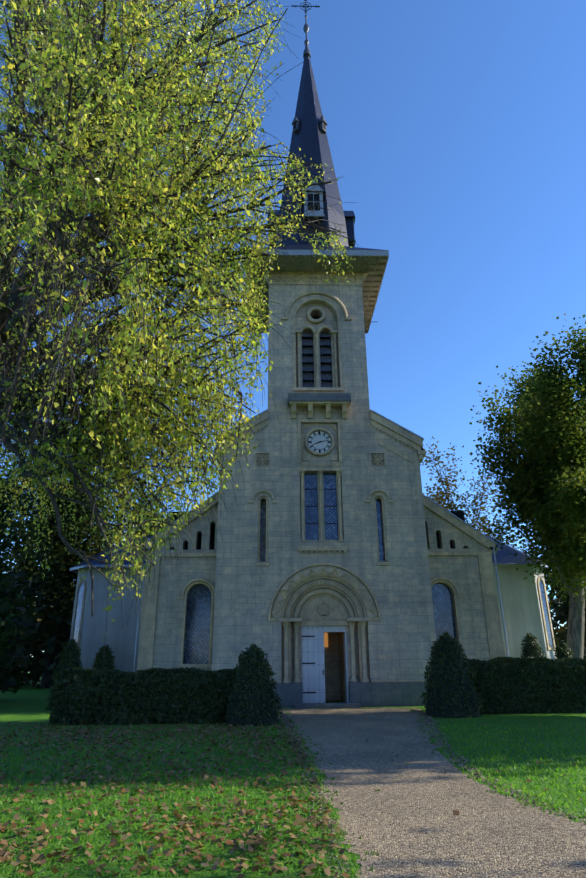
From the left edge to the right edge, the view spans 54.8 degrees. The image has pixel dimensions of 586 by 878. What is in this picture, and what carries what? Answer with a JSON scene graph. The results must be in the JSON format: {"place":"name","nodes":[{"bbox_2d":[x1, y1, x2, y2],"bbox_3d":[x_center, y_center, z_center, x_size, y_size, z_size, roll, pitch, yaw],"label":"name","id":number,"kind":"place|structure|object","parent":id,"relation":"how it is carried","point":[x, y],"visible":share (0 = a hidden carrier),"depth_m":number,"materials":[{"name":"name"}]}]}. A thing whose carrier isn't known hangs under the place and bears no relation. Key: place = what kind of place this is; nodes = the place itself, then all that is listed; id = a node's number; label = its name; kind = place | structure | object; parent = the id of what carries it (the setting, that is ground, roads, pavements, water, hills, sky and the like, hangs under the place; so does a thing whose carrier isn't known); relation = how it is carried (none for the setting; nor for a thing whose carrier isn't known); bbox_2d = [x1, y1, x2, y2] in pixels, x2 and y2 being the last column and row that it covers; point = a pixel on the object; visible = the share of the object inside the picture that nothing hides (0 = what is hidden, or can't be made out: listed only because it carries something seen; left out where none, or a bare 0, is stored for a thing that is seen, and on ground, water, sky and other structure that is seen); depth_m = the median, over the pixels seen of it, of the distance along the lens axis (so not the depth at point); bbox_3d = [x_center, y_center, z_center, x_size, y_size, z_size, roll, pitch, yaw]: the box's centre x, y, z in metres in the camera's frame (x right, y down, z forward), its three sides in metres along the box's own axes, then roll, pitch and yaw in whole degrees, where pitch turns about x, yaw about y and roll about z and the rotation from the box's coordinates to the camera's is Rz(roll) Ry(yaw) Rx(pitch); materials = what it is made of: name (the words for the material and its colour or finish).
{"place":"outdoors","nodes":[
{"label":"outdoors","id":0,"kind":"place"},
{"bbox_2d":[0,460,51,680],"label":"tree","id":1,"kind":"object","parent":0,"point":[5,618],"depth_m":21.91,"materials":[{"name":"green plant"}]},
{"bbox_2d":[0,492,60,618],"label":"leaves","id":2,"kind":"object","parent":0,"point":[24,542],"depth_m":53.64,"materials":[{"name":"green plant"}]},
{"bbox_2d":[113,476,173,542],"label":"leaves","id":3,"kind":"object","parent":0,"point":[164,517],"depth_m":53.92,"materials":[{"name":"green plant"}]},
{"bbox_2d":[0,660,585,877],"bbox_3d":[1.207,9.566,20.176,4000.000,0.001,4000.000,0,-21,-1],"label":"ground","id":4,"kind":"structure","parent":0,"point":[23,704],"depth_m":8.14,"materials":[{"name":"green plant"}]},
{"bbox_2d":[0,589,42,701],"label":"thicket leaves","id":5,"kind":"object","parent":4,"relation":"on","point":[19,604],"visible":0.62,"depth_m":25.21,"materials":[{"name":"green plant"}]},
{"bbox_2d":[0,567,76,688],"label":"thicket leaves","id":6,"kind":"object","parent":4,"relation":"on","point":[35,644],"visible":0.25,"depth_m":35.37,"materials":[{"name":"green plant"}]},
{"bbox_2d":[45,639,82,710],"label":"cone leaves","id":7,"kind":"object","parent":4,"relation":"on","point":[71,642],"depth_m":20.62,"materials":[{"name":"green plant"}]},
{"bbox_2d":[0,440,128,687],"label":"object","id":8,"kind":"object","parent":4,"relation":"on","point":[57,552],"depth_m":36.70,"materials":[{"name":"green plant"}]},
{"bbox_2d":[91,644,117,670],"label":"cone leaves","id":9,"kind":"object","parent":4,"relation":"on","point":[102,653],"depth_m":20.88,"materials":[{"name":"green plant"}]},
{"bbox_2d":[70,568,144,671],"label":"chapel","id":10,"kind":"structure","parent":4,"relation":"on","point":[119,640],"depth_m":26.75,"materials":[{"name":"stone"}]},
{"bbox_2d":[71,579,86,652],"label":"chapel windows","id":11,"kind":"structure","parent":10,"relation":"in","point":[76,631],"depth_m":27.25,"materials":[{"name":"grey glass"}]},
{"bbox_2d":[48,667,234,725],"bbox_3d":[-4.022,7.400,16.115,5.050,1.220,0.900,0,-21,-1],"label":"hedge","id":12,"kind":"object","parent":4,"relation":"on","point":[98,711],"visible":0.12,"depth_m":15.70,"materials":[{"name":"green plant"}]},
{"bbox_2d":[0,0,360,665],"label":"tree","id":13,"kind":"object","parent":4,"relation":"on","point":[131,248],"depth_m":9.36,"materials":[{"name":"green plant"}]},
{"bbox_2d":[149,503,217,674],"bbox_3d":[-4.515,6.335,23.209,3.000,8.300,0.600,0,-21,-1],"label":"aisle","id":14,"kind":"object","parent":4,"relation":"on","point":[173,579],"visible":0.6,"depth_m":23.12,"materials":[{"name":"stone"}]},
{"bbox_2d":[170,511,464,663],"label":"windows","id":15,"kind":"structure","parent":14,"relation":"attached to","point":[197,636],"depth_m":23.00,"materials":[{"name":"black"}]},
{"bbox_2d":[220,644,282,725],"bbox_3d":[-1.138,6.877,15.796,1.460,1.921,1.438,0,-21,-1],"label":"bush","id":16,"kind":"object","parent":4,"relation":"on","point":[245,721],"visible":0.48,"depth_m":15.17,"materials":[{"name":"green plant"}]},
{"bbox_2d":[0,711,584,877],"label":"fallen leaves","id":17,"kind":"object","parent":4,"relation":"on","point":[258,841],"visible":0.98,"depth_m":7.15,"materials":[{"name":"brown plant"}]},
{"bbox_2d":[70,447,548,671],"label":"roofs","id":18,"kind":"structure","parent":4,"relation":"on","point":[501,557],"depth_m":27.81,"materials":[{"name":"stone"}]},
{"bbox_2d":[213,271,427,707],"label":"stone trim","id":19,"kind":"structure","parent":4,"relation":"on","point":[322,594],"depth_m":21.87,"materials":[{"name":"stone"}]},
{"bbox_2d":[244,0,388,333],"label":"spire","id":20,"kind":"structure","parent":19,"relation":"on","point":[309,138],"depth_m":29.02,"materials":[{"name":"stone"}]},
{"bbox_2d":[302,316,331,386],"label":"louvers","id":21,"kind":"object","parent":19,"relation":"on","point":[311,338],"depth_m":26.02,"materials":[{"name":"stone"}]},
{"bbox_2d":[307,431,331,452],"bbox_3d":[1.124,0.129,23.856,1.040,1.040,0.094,0,-21,-1],"label":"clock","id":22,"kind":"object","parent":19,"relation":"attached to","point":[319,441],"visible":0.85,"depth_m":23.85,"materials":[{"name":"white paint"}]},
{"bbox_2d":[137,493,504,669],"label":"stone trim","id":23,"kind":"structure","parent":4,"relation":"on","point":[149,609],"depth_m":23.01,"materials":[{"name":"stone"}]},
{"bbox_2d":[212,285,435,689],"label":"church front","id":24,"kind":"structure","parent":4,"relation":"on","point":[402,632],"depth_m":22.63,"materials":[{"name":"stone"}]},
{"bbox_2d":[302,332,337,523],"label":"window slats","id":25,"kind":"object","parent":24,"relation":"attached to","point":[311,358],"visible":0.83,"depth_m":25.60,"materials":[{"name":"black metal"}]},
{"bbox_2d":[260,473,384,561],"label":"windows","id":26,"kind":"structure","parent":24,"relation":"attached to","point":[330,513],"depth_m":22.99,"materials":[{"name":"blue glass"}]},
{"bbox_2d":[302,626,348,702],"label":"door","id":27,"kind":"structure","parent":24,"relation":"attached to","point":[313,672],"depth_m":21.12,"materials":[{"name":"paint"}]},
{"bbox_2d":[324,632,344,701],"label":"nave","id":28,"kind":"structure","parent":4,"relation":"on","point":[334,671],"depth_m":23.54,"materials":[{"name":"stone"}]},
{"bbox_2d":[324,633,327,646],"bbox_3d":[1.358,8.520,23.968,0.240,0.570,0.020,0,-21,-1],"label":"door window","id":29,"kind":"structure","parent":28,"relation":"attached to","point":[325,639],"depth_m":23.96,"materials":[{"name":"brown glass"}]},
{"bbox_2d":[420,632,484,717],"bbox_3d":[4.824,7.274,17.447,1.620,2.266,1.595,0,-21,-1],"label":"conical shrub","id":30,"kind":"object","parent":4,"relation":"on","point":[451,713],"visible":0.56,"depth_m":16.77,"materials":[{"name":"green plant"}]},
{"bbox_2d":[424,506,489,660],"bbox_3d":[6.782,6.340,23.477,3.000,8.300,0.600,0,-21,-1],"label":"aisle","id":31,"kind":"object","parent":4,"relation":"on","point":[462,573],"visible":0.5,"depth_m":23.43,"materials":[{"name":"stone"}]},
{"bbox_2d":[493,566,555,659],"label":"wall","id":32,"kind":"structure","parent":4,"relation":"on","point":[521,606],"depth_m":27.38,"materials":[{"name":"stone"}]},
{"bbox_2d":[537,577,555,649],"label":"chapel windows","id":33,"kind":"structure","parent":32,"relation":"in","point":[546,618],"depth_m":27.69,"materials":[{"name":"blue glass"}]},
{"bbox_2d":[464,656,585,713],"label":"hedge","id":34,"kind":"object","parent":4,"relation":"on","point":[550,699],"depth_m":17.68,"materials":[{"name":"green plant"}]},
{"bbox_2d":[520,632,545,657],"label":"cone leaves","id":35,"kind":"object","parent":4,"relation":"on","point":[532,638],"depth_m":21.35,"materials":[{"name":"green plant"}]},
{"bbox_2d":[489,336,585,657],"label":"tree","id":36,"kind":"object","parent":4,"relation":"on","point":[575,630],"visible":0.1,"depth_m":24.29,"materials":[{"name":"brown plant"}]},
{"bbox_2d":[462,313,585,606],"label":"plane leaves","id":37,"kind":"object","parent":36,"relation":"on","point":[553,488],"visible":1,"depth_m":25.54,"materials":[{"name":"green plant"}]},
{"bbox_2d":[553,641,575,658],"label":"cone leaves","id":38,"kind":"object","parent":4,"relation":"on","point":[558,648],"depth_m":21.46,"materials":[{"name":"green plant"}]},
{"bbox_2d":[547,590,585,649],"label":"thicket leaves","id":39,"kind":"object","parent":4,"relation":"on","point":[560,631],"visible":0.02,"depth_m":38.82,"materials":[{"name":"green plant"}]},
{"bbox_2d":[520,540,563,626],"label":"leaves","id":40,"kind":"object","parent":39,"relation":"attached to","point":[544,574],"depth_m":59.71,"materials":[{"name":"green plant"}]},
{"bbox_2d":[544,561,585,627],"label":"leaves","id":41,"kind":"object","parent":39,"relation":"attached to","point":[550,593],"depth_m":45.28,"materials":[{"name":"green plant"}]},
{"bbox_2d":[550,574,585,657],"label":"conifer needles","id":42,"kind":"object","parent":4,"relation":"on","point":[560,616],"depth_m":33.73,"materials":[{"name":"green plant"}]},
{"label":"plane tree wood","id":43,"kind":"object","parent":4,"relation":"on","visible":0},
{"bbox_2d":[576,322,585,413],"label":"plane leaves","id":44,"kind":"object","parent":43,"relation":"attached to","point":[582,378],"visible":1,"depth_m":19.38,"materials":[{"name":"green plant"}]},
{"bbox_2d":[0,0,585,656],"label":"sky","id":45,"kind":"structure","parent":0,"point":[456,129],"materials":[{"name":"blue"}]},
{"bbox_2d":[277,703,585,877],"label":"gravel path","id":46,"kind":"structure","parent":0,"point":[405,822],"depth_m":6.56,"materials":[{"name":"grey gravel"}]},
{"bbox_2d":[286,707,529,871],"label":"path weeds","id":47,"kind":"object","parent":46,"relation":"on","point":[340,832],"visible":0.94,"depth_m":8.58,"materials":[{"name":"green plant"}]},
{"bbox_2d":[420,436,521,548],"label":"leaves","id":48,"kind":"object","parent":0,"point":[443,494],"depth_m":40.83,"materials":[{"name":"green plant"}]},
{"bbox_2d":[427,487,531,548],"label":"leaves","id":49,"kind":"object","parent":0,"point":[457,495],"depth_m":61.27,"materials":[{"name":"plant"}]}
]}

